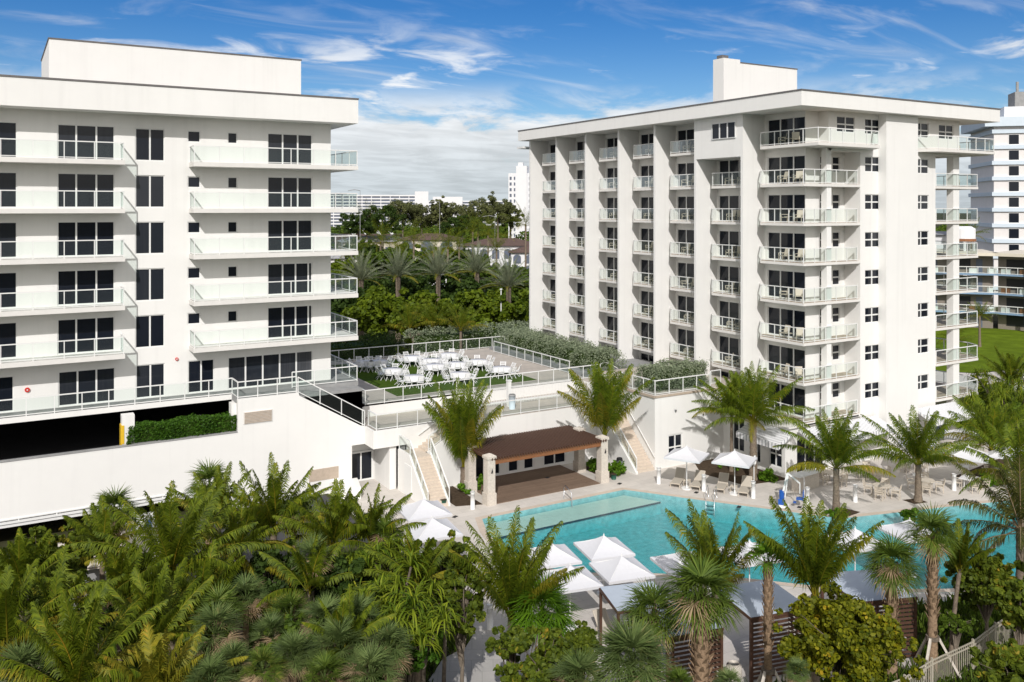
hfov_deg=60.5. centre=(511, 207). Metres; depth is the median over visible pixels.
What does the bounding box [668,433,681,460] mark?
window
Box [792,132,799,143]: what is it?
patio chair
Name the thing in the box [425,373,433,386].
folding chair
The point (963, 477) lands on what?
patio table
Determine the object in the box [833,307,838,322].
window
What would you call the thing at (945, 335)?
coconut palm
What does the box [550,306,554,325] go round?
glass door
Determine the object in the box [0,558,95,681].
coconut palm
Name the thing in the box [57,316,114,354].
glass door
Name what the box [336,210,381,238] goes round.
tree
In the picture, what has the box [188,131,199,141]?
window
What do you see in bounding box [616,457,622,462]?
bin
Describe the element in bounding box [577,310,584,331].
glass door
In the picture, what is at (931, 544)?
fan palm
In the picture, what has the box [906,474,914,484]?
patio chair
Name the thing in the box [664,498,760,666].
coconut palm
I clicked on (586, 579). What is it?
umbrella
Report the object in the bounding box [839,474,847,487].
patio chair
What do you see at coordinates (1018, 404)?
tree
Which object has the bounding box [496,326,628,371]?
hedge
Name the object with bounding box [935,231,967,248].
house
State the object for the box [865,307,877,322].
window
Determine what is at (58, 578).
coconut palm
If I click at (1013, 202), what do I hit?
window
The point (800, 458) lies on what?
glass door
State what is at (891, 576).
fan palm
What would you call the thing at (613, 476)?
flower pot
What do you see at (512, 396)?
bin
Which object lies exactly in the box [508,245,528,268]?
house
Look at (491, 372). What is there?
folding chair
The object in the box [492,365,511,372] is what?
tablecloth
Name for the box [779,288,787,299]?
patio chair
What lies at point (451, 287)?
tree
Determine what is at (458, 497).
planting bed
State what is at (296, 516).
fan palm
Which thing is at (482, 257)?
tree
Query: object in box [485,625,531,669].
sea grape bush
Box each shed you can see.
[58,530,162,609]
[334,231,401,244]
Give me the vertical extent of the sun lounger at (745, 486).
0.872 m
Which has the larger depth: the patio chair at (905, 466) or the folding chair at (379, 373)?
the folding chair at (379, 373)
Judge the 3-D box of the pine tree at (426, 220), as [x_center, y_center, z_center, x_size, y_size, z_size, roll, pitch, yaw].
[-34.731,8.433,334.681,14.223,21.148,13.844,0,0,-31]
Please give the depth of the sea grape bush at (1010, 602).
33.80 m
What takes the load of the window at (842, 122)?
in the hotel tower at (861, 273)
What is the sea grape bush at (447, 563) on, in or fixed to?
on the path
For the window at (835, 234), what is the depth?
66.60 m
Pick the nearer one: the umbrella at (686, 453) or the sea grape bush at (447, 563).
the sea grape bush at (447, 563)
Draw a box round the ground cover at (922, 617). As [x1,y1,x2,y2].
[95,541,1013,681]
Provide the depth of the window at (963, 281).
139.65 m
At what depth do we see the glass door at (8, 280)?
51.96 m
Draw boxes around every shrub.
[393,338,413,356]
[457,482,481,493]
[476,473,482,484]
[586,457,596,471]
[608,460,626,475]
[717,465,739,470]
[758,467,778,482]
[824,507,845,517]
[898,507,921,521]
[980,469,1004,486]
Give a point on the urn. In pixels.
(735, 664)
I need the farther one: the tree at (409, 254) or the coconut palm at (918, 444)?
the tree at (409, 254)
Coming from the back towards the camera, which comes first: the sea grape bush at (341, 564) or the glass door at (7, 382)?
the glass door at (7, 382)
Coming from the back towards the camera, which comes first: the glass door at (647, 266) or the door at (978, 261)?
the door at (978, 261)
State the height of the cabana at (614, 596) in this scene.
2.700 m
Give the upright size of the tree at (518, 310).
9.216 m
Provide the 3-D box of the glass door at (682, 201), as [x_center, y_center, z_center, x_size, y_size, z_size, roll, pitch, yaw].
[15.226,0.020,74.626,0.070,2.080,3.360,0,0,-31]
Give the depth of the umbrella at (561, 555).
41.65 m
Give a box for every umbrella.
[396,497,451,552]
[404,516,462,548]
[528,544,581,603]
[537,563,603,631]
[573,533,634,596]
[589,553,654,621]
[650,552,693,597]
[664,444,709,489]
[712,449,756,495]
[719,540,780,581]
[828,526,885,570]
[876,517,931,577]
[944,428,977,467]
[948,445,988,489]
[988,446,1021,487]
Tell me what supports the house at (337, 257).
on the ground at (8, 533)
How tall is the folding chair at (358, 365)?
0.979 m
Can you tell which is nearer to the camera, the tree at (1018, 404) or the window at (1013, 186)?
the tree at (1018, 404)
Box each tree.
[331,257,372,285]
[331,272,416,295]
[331,284,365,331]
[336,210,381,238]
[339,284,405,340]
[342,239,382,258]
[353,248,415,275]
[359,205,406,248]
[377,287,459,350]
[386,275,445,333]
[387,199,418,235]
[387,243,423,256]
[388,259,434,279]
[401,251,412,258]
[405,202,436,232]
[415,248,431,263]
[424,273,497,309]
[427,247,455,264]
[430,196,451,229]
[440,215,486,237]
[444,259,473,280]
[446,201,474,226]
[446,301,470,332]
[452,249,471,262]
[454,287,509,330]
[458,197,496,240]
[464,253,490,262]
[470,264,527,286]
[471,273,528,302]
[473,259,498,279]
[481,191,514,237]
[488,288,528,327]
[499,202,524,237]
[502,274,528,302]
[958,398,1010,434]
[964,375,1020,409]
[984,392,1023,439]
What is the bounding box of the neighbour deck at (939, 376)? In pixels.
[935,369,1023,390]
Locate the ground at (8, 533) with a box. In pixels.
[0,213,1020,681]
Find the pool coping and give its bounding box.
[475,488,1009,592]
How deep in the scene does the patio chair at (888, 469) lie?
61.33 m
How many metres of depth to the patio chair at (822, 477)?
60.10 m
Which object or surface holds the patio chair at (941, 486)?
on the pool deck at (735, 646)
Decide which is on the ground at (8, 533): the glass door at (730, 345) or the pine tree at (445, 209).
the pine tree at (445, 209)
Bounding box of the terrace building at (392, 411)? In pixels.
[331,336,730,478]
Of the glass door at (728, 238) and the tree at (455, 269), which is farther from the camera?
the tree at (455, 269)
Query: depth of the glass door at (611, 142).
84.25 m
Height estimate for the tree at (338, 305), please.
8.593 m
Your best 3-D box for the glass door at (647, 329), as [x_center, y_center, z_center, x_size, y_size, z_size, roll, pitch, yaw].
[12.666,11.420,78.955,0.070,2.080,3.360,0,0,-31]
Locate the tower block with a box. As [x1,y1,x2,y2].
[508,162,528,239]
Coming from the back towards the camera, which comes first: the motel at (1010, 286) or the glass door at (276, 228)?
the motel at (1010, 286)
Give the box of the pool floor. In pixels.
[515,513,1015,588]
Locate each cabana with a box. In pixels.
[599,581,673,673]
[639,605,723,681]
[721,580,809,681]
[820,569,917,657]
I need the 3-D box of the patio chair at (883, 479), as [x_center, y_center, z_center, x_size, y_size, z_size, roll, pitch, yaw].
[24.877,18.538,58.553,0.570,0.924,0.587,0,0,34]
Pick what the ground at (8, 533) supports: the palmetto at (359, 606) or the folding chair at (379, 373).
the palmetto at (359, 606)
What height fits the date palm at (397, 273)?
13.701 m
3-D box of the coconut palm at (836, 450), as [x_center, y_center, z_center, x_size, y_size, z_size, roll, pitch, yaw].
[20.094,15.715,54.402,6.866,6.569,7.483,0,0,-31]
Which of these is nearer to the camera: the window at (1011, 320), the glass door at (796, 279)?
the glass door at (796, 279)
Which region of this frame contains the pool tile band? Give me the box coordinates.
[493,502,660,539]
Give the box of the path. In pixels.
[429,603,529,681]
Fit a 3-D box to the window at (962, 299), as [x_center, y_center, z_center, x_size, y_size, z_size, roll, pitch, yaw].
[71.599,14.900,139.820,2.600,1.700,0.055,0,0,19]
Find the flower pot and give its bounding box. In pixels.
[611,473,616,479]
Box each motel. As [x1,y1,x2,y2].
[935,249,996,327]
[995,250,1023,330]
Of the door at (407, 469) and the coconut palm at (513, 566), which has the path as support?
the coconut palm at (513, 566)
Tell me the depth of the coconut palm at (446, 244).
179.80 m
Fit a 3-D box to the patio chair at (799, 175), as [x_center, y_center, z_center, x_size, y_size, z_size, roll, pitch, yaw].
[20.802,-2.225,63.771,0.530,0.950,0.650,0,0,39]
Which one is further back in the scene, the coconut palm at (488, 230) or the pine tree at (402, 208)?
the pine tree at (402, 208)
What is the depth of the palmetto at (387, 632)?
26.88 m
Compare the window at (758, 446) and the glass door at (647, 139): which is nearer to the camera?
the window at (758, 446)
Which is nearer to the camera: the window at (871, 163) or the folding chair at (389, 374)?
the window at (871, 163)
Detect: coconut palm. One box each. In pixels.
[0,528,83,659]
[0,544,139,681]
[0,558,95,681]
[0,580,175,681]
[51,538,183,681]
[54,557,213,669]
[56,494,141,643]
[69,479,270,672]
[87,618,248,681]
[141,539,272,645]
[165,461,251,559]
[185,486,300,670]
[209,452,330,635]
[254,524,368,678]
[272,478,393,646]
[301,584,396,681]
[315,483,426,551]
[331,234,370,258]
[350,200,386,239]
[354,216,408,250]
[360,527,468,681]
[376,230,421,257]
[381,300,434,337]
[390,218,438,257]
[404,298,460,329]
[416,234,453,259]
[422,377,503,490]
[426,227,469,263]
[431,302,487,348]
[442,226,478,279]
[446,505,584,627]
[455,210,493,251]
[463,212,513,255]
[475,230,515,259]
[500,199,528,268]
[557,358,655,435]
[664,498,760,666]
[687,372,772,471]
[692,361,814,480]
[743,495,883,681]
[773,407,899,511]
[859,404,978,501]
[930,391,1023,484]
[930,518,995,661]
[935,327,978,345]
[948,454,1023,640]
[951,420,1023,526]
[959,217,988,248]
[966,300,999,346]
[971,346,1023,386]
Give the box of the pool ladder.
[705,485,716,516]
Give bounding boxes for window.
[135,128,164,160]
[135,175,164,207]
[135,222,164,253]
[135,268,164,300]
[135,314,164,347]
[136,363,164,398]
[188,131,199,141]
[188,176,199,187]
[188,222,199,232]
[188,267,199,278]
[188,312,199,324]
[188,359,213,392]
[228,132,236,143]
[228,177,236,187]
[228,221,236,232]
[228,266,236,276]
[228,310,236,321]
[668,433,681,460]
[712,121,735,139]
[733,416,743,452]
[757,444,760,463]
[769,448,781,467]
[833,157,838,171]
[833,194,838,209]
[833,232,838,246]
[833,270,838,284]
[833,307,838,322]
[833,345,838,359]
[833,382,838,397]
[837,116,853,132]
[865,119,877,134]
[865,157,877,171]
[865,194,877,209]
[865,232,877,246]
[865,269,877,284]
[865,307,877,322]
[865,344,877,360]
[865,382,877,398]
[918,123,927,137]
[918,159,927,173]
[918,195,927,209]
[918,231,927,245]
[918,267,927,281]
[918,302,927,317]
[918,338,927,353]
[918,374,927,389]
[939,125,952,139]
[959,258,970,268]
[959,277,970,287]
[959,296,970,306]
[959,313,970,321]
[1006,259,1023,270]
[1006,279,1023,289]
[1006,298,1023,309]
[1006,315,1023,326]
[1008,134,1018,144]
[1008,150,1018,160]
[1008,166,1018,175]
[1008,181,1018,191]
[1008,197,1018,207]
[1008,213,1018,222]
[1008,228,1018,238]
[1008,244,1018,250]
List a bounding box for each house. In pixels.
[331,255,356,262]
[337,235,401,249]
[396,233,462,263]
[463,238,528,268]
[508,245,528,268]
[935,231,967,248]
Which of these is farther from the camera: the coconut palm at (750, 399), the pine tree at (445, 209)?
the pine tree at (445, 209)
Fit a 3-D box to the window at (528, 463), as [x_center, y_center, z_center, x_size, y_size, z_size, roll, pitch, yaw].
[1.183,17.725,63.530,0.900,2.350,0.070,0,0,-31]
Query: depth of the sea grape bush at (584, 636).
28.80 m
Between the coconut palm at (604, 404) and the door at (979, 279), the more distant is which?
the door at (979, 279)
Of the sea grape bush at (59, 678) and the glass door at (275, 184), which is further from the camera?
the glass door at (275, 184)
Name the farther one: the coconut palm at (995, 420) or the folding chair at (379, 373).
the folding chair at (379, 373)
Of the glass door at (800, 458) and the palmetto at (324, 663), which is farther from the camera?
the glass door at (800, 458)
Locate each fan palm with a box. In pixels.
[0,638,55,681]
[86,484,141,608]
[183,458,234,553]
[188,577,251,659]
[276,494,311,621]
[289,530,334,681]
[369,513,403,571]
[503,568,584,655]
[613,577,688,681]
[661,546,746,681]
[741,530,790,681]
[860,529,927,678]
[897,501,964,679]
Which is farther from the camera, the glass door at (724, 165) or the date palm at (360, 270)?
the date palm at (360, 270)
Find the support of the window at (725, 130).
in the hotel tower at (861, 273)
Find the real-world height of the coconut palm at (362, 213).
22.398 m
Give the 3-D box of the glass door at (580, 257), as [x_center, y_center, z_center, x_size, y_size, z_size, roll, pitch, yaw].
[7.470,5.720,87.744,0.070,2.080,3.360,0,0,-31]
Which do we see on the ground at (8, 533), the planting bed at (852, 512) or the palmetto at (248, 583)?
the palmetto at (248, 583)
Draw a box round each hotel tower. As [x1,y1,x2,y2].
[0,37,358,423]
[517,55,1000,461]
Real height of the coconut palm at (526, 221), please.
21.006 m
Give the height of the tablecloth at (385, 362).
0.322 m
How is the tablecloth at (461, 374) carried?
on the banquet table
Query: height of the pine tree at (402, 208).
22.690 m
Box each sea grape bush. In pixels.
[0,525,102,667]
[0,633,127,681]
[56,519,109,611]
[78,570,187,655]
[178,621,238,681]
[211,537,308,673]
[255,613,333,681]
[295,555,377,649]
[345,584,400,675]
[377,619,441,681]
[414,529,478,681]
[427,558,491,681]
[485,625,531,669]
[493,625,595,681]
[554,620,606,677]
[771,581,926,681]
[937,609,975,678]
[940,546,1023,649]
[969,638,1023,681]
[981,576,1023,644]
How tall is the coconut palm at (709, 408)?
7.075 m
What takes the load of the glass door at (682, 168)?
in the hotel tower at (861, 273)
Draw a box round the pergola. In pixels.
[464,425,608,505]
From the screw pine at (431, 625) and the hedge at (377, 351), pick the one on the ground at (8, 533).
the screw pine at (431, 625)
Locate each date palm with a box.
[331,248,389,339]
[367,245,425,340]
[408,243,462,300]
[448,242,501,282]
[476,254,528,302]
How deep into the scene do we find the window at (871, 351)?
66.47 m
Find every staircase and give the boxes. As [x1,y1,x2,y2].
[398,416,461,505]
[597,401,654,474]
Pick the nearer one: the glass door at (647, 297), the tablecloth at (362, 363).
the tablecloth at (362, 363)
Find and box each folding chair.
[355,361,363,371]
[366,361,373,371]
[376,368,384,379]
[385,369,393,379]
[396,375,404,385]
[403,357,410,366]
[404,376,412,388]
[416,376,424,387]
[422,364,429,375]
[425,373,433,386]
[432,365,438,375]
[440,364,448,374]
[441,372,449,383]
[452,373,458,383]
[463,373,471,384]
[477,360,482,370]
[488,366,496,377]
[498,367,503,378]
[508,367,516,377]
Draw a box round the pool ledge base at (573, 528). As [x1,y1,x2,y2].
[498,503,660,548]
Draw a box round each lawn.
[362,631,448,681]
[935,327,1023,372]
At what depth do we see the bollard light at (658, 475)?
60.36 m
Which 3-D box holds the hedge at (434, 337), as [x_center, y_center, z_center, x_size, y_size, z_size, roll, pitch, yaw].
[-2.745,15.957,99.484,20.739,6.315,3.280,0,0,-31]
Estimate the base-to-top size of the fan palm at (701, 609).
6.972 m
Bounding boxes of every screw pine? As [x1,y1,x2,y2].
[339,532,405,679]
[340,548,452,645]
[361,527,421,595]
[375,582,468,681]
[955,389,1011,431]
[964,366,1023,416]
[984,381,1023,435]
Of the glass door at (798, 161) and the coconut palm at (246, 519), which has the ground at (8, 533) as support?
the coconut palm at (246, 519)
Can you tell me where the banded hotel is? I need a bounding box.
[961,82,1023,306]
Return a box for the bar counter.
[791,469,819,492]
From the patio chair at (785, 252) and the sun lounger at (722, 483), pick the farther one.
the patio chair at (785, 252)
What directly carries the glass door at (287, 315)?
in the hotel tower at (162, 209)
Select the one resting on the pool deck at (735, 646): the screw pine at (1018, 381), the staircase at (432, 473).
the staircase at (432, 473)
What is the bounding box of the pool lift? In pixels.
[778,473,803,507]
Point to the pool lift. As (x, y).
(781, 497)
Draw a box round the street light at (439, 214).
[431,201,439,232]
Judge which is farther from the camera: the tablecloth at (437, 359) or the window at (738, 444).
the tablecloth at (437, 359)
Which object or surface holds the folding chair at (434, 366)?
on the terrace building at (392, 411)
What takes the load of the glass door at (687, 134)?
in the hotel tower at (861, 273)
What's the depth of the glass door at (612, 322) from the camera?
84.17 m
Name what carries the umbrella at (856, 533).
on the pool coping
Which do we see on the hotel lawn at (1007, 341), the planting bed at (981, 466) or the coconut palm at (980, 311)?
the coconut palm at (980, 311)
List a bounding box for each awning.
[736,423,790,449]
[798,416,893,447]
[918,402,970,425]
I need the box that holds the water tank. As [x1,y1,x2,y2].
[959,226,975,250]
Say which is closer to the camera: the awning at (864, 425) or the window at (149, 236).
the window at (149, 236)
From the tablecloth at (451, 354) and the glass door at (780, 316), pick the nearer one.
the glass door at (780, 316)
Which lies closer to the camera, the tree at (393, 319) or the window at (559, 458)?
the window at (559, 458)
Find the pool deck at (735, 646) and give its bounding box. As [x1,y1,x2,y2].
[328,426,1023,681]
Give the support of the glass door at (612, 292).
in the hotel tower at (861, 273)
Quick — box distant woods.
[331,223,966,249]
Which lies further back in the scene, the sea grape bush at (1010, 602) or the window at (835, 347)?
the window at (835, 347)
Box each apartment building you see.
[331,191,427,227]
[428,197,503,224]
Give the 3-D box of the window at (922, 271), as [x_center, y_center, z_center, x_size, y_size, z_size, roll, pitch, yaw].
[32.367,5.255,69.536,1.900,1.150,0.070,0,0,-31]
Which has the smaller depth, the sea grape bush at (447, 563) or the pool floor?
the sea grape bush at (447, 563)
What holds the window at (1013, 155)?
in the banded hotel
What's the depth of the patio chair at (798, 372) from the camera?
63.81 m
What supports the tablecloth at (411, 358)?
on the banquet table
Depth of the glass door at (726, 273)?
70.70 m
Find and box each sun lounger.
[592,608,613,634]
[670,467,685,487]
[690,470,705,490]
[714,472,728,493]
[738,475,751,496]
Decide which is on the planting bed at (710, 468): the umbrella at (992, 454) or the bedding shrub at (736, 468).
the bedding shrub at (736, 468)
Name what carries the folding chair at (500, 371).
on the terrace building at (392, 411)
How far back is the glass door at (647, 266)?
79.61 m
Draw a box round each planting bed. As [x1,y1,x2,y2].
[445,486,481,505]
[586,466,624,477]
[695,459,784,483]
[829,508,858,515]
[904,499,925,503]
[956,459,1023,480]
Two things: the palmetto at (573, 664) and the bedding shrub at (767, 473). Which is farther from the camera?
the bedding shrub at (767, 473)
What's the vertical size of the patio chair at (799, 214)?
0.950 m
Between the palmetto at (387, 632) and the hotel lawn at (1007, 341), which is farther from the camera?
the hotel lawn at (1007, 341)
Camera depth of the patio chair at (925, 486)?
57.94 m
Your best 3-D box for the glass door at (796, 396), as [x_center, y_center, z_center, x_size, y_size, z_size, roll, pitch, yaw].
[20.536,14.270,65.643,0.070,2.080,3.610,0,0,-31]
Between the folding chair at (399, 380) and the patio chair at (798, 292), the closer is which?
the patio chair at (798, 292)
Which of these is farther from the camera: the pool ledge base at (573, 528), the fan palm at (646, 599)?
the pool ledge base at (573, 528)
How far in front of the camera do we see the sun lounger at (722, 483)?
59.59 m
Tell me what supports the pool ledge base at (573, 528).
on the pool floor
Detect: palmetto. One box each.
[182,600,247,680]
[182,648,238,681]
[206,637,258,681]
[226,570,268,664]
[237,644,289,681]
[247,608,291,676]
[259,627,322,681]
[260,589,313,681]
[296,590,349,648]
[299,612,372,680]
[299,648,349,681]
[332,593,386,681]
[339,639,407,681]
[363,619,415,680]
[545,642,612,681]
[588,615,678,681]
[664,664,692,681]
[710,664,745,681]
[782,655,812,681]
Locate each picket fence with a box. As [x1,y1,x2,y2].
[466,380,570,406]
[893,620,1013,681]
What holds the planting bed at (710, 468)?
on the pool deck at (735, 646)
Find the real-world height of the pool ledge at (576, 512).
0.060 m
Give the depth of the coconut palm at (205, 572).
30.97 m
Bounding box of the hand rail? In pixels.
[563,485,571,502]
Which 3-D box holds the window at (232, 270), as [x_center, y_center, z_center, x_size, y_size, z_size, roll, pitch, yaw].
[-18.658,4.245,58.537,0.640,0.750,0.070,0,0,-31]
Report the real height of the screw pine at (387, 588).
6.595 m
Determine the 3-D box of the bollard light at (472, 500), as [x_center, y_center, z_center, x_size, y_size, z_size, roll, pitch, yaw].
[-2.482,18.450,55.386,0.340,1.100,0.332,0,0,25]
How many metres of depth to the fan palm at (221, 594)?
29.52 m
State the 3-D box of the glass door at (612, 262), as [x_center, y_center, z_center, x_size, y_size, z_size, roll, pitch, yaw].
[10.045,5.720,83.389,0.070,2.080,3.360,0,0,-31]
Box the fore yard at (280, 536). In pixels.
[4,495,367,595]
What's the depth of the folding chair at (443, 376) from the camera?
69.85 m
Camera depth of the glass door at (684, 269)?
75.26 m
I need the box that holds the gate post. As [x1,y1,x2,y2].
[506,379,511,406]
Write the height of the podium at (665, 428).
5.360 m
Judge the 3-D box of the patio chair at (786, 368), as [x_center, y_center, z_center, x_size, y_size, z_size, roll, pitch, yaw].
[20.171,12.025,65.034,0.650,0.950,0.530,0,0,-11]
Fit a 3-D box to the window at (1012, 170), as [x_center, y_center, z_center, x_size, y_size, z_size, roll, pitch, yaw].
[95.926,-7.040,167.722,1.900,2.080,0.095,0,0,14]
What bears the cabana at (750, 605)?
on the pool deck at (735, 646)
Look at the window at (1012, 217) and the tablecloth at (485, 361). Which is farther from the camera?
the window at (1012, 217)
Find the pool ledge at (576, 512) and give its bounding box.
[484,495,659,536]
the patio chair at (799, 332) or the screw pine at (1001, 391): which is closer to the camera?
the patio chair at (799, 332)
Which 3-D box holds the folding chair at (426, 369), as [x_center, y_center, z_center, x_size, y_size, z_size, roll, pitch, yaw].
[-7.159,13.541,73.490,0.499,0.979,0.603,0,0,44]
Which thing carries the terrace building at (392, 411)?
on the pool deck at (735, 646)
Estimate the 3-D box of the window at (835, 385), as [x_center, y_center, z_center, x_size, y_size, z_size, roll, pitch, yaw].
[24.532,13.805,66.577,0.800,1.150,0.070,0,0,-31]
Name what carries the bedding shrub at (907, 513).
on the pool coping
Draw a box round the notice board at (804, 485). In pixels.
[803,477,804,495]
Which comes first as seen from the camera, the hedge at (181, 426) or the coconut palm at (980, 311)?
the hedge at (181, 426)
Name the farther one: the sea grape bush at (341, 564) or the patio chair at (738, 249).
the patio chair at (738, 249)
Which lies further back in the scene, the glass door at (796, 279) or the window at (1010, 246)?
the window at (1010, 246)
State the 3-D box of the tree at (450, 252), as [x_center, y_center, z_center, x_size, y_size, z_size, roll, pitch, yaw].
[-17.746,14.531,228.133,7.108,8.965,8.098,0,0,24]
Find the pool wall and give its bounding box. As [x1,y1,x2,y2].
[482,490,1012,603]
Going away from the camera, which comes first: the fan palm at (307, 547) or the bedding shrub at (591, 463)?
the fan palm at (307, 547)
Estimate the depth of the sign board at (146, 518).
50.05 m
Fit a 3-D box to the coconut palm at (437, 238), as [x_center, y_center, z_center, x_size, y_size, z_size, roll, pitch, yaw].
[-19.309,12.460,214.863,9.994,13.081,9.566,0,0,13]
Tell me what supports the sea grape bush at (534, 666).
on the ground at (8, 533)
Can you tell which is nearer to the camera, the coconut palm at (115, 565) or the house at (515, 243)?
the coconut palm at (115, 565)
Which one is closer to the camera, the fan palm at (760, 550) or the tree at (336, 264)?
the fan palm at (760, 550)
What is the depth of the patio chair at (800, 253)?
63.79 m
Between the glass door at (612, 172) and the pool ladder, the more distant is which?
the glass door at (612, 172)
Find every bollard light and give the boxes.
[470,491,474,509]
[486,603,493,629]
[656,467,660,483]
[701,474,705,491]
[751,481,755,498]
[805,487,809,504]
[853,484,857,502]
[952,473,956,490]
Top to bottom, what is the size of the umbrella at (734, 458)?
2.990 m
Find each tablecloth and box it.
[355,360,372,366]
[371,359,387,365]
[382,367,402,374]
[403,355,420,361]
[403,374,424,381]
[422,358,439,363]
[425,363,444,369]
[440,352,458,358]
[447,361,466,367]
[449,371,469,378]
[470,358,487,364]
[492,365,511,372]
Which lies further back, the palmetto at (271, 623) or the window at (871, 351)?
the window at (871, 351)
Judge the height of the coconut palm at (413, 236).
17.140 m
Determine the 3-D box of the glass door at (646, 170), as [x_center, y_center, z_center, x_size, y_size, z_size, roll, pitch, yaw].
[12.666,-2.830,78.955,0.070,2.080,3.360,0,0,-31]
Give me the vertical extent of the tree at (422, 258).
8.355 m
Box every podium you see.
[0,377,395,528]
[621,387,860,477]
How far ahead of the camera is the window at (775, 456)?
62.63 m
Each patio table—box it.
[824,470,841,482]
[873,482,891,498]
[921,477,934,490]
[958,474,980,490]
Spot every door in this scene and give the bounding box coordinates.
[0,121,16,156]
[0,172,16,207]
[0,222,16,257]
[0,272,16,307]
[0,322,16,358]
[0,376,13,412]
[57,124,114,159]
[57,173,114,207]
[57,221,114,256]
[57,269,114,305]
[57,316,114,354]
[58,367,114,406]
[228,350,312,388]
[268,133,311,164]
[268,177,311,207]
[268,220,311,250]
[268,262,311,294]
[268,305,311,338]
[352,449,372,480]
[404,463,411,497]
[476,454,499,477]
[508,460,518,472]
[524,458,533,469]
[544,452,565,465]
[550,144,554,161]
[550,171,554,190]
[550,198,554,216]
[550,225,554,244]
[550,252,554,271]
[550,279,554,298]
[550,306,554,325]
[577,141,584,160]
[577,169,584,189]
[577,198,584,217]
[577,226,584,246]
[577,254,584,274]
[577,282,584,303]
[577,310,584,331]
[607,137,617,158]
[607,167,617,188]
[607,197,617,218]
[607,227,617,248]
[607,256,617,278]
[607,286,617,308]
[607,316,617,338]
[641,133,653,155]
[641,165,653,187]
[641,197,653,218]
[641,228,653,250]
[641,259,653,282]
[641,290,653,314]
[641,321,653,345]
[641,353,653,361]
[677,129,693,152]
[677,162,693,186]
[677,196,693,219]
[677,229,693,253]
[677,262,693,287]
[677,295,693,320]
[677,328,693,354]
[719,159,740,185]
[719,195,740,220]
[719,230,740,256]
[719,265,740,292]
[719,300,740,328]
[719,335,740,364]
[719,370,740,391]
[768,116,804,145]
[768,155,804,183]
[768,194,804,221]
[768,232,804,260]
[768,269,804,299]
[768,306,804,338]
[768,344,804,377]
[768,381,804,416]
[797,438,822,471]
[976,259,981,272]
[976,278,981,291]
[976,297,981,308]
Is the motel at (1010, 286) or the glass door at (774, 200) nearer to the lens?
the glass door at (774, 200)
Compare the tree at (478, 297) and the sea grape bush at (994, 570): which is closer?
the sea grape bush at (994, 570)
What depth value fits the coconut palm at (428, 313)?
97.67 m
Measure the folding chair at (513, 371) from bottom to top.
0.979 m
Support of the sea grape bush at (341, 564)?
on the ground at (8, 533)
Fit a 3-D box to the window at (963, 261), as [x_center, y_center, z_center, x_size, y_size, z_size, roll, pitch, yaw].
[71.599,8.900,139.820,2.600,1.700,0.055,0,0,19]
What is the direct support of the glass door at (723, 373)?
in the hotel tower at (861, 273)
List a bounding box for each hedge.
[126,411,236,444]
[331,330,404,361]
[402,319,528,353]
[490,322,533,346]
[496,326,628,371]
[631,355,709,391]
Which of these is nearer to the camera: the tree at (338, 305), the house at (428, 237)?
the tree at (338, 305)
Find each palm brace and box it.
[757,665,781,681]
[913,633,960,681]
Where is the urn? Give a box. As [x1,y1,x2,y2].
[726,660,741,681]
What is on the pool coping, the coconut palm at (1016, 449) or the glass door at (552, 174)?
the coconut palm at (1016, 449)
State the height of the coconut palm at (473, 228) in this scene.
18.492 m
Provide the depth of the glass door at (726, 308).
70.70 m
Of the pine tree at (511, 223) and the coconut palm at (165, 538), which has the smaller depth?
the coconut palm at (165, 538)
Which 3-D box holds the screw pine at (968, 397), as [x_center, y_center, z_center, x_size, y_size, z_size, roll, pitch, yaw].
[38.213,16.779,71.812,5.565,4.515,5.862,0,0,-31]
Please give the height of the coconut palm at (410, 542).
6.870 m
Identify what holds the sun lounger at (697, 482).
on the pool deck at (735, 646)
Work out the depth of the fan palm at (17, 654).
26.60 m
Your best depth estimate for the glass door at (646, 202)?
79.61 m
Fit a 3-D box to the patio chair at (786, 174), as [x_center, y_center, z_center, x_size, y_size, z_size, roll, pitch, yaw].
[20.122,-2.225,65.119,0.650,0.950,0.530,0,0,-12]
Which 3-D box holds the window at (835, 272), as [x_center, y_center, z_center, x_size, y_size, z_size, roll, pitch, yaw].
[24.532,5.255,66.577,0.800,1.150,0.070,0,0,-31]
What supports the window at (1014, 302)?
in the motel at (1010, 286)
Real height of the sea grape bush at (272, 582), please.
5.440 m
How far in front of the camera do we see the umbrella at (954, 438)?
64.10 m
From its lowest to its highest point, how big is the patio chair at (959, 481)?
0.924 m
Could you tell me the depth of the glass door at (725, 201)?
70.84 m
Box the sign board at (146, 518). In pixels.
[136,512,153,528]
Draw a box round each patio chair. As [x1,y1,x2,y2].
[645,145,652,155]
[726,210,736,221]
[726,246,735,256]
[737,210,740,221]
[737,246,740,258]
[777,171,787,183]
[778,248,789,259]
[778,363,789,376]
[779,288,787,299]
[779,325,790,337]
[780,210,789,222]
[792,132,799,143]
[793,171,802,183]
[794,210,804,222]
[794,249,804,260]
[795,289,802,301]
[795,366,802,379]
[796,327,803,339]
[819,472,828,482]
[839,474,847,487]
[862,461,872,474]
[862,479,872,495]
[873,471,883,481]
[874,486,884,501]
[880,477,889,493]
[882,465,891,475]
[891,485,901,498]
[900,463,910,472]
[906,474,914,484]
[921,462,928,472]
[921,472,928,486]
[921,482,930,494]
[935,478,945,493]
[951,474,961,488]
[970,483,979,493]
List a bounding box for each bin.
[508,393,515,409]
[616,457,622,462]
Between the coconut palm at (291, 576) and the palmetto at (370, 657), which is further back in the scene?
the coconut palm at (291, 576)

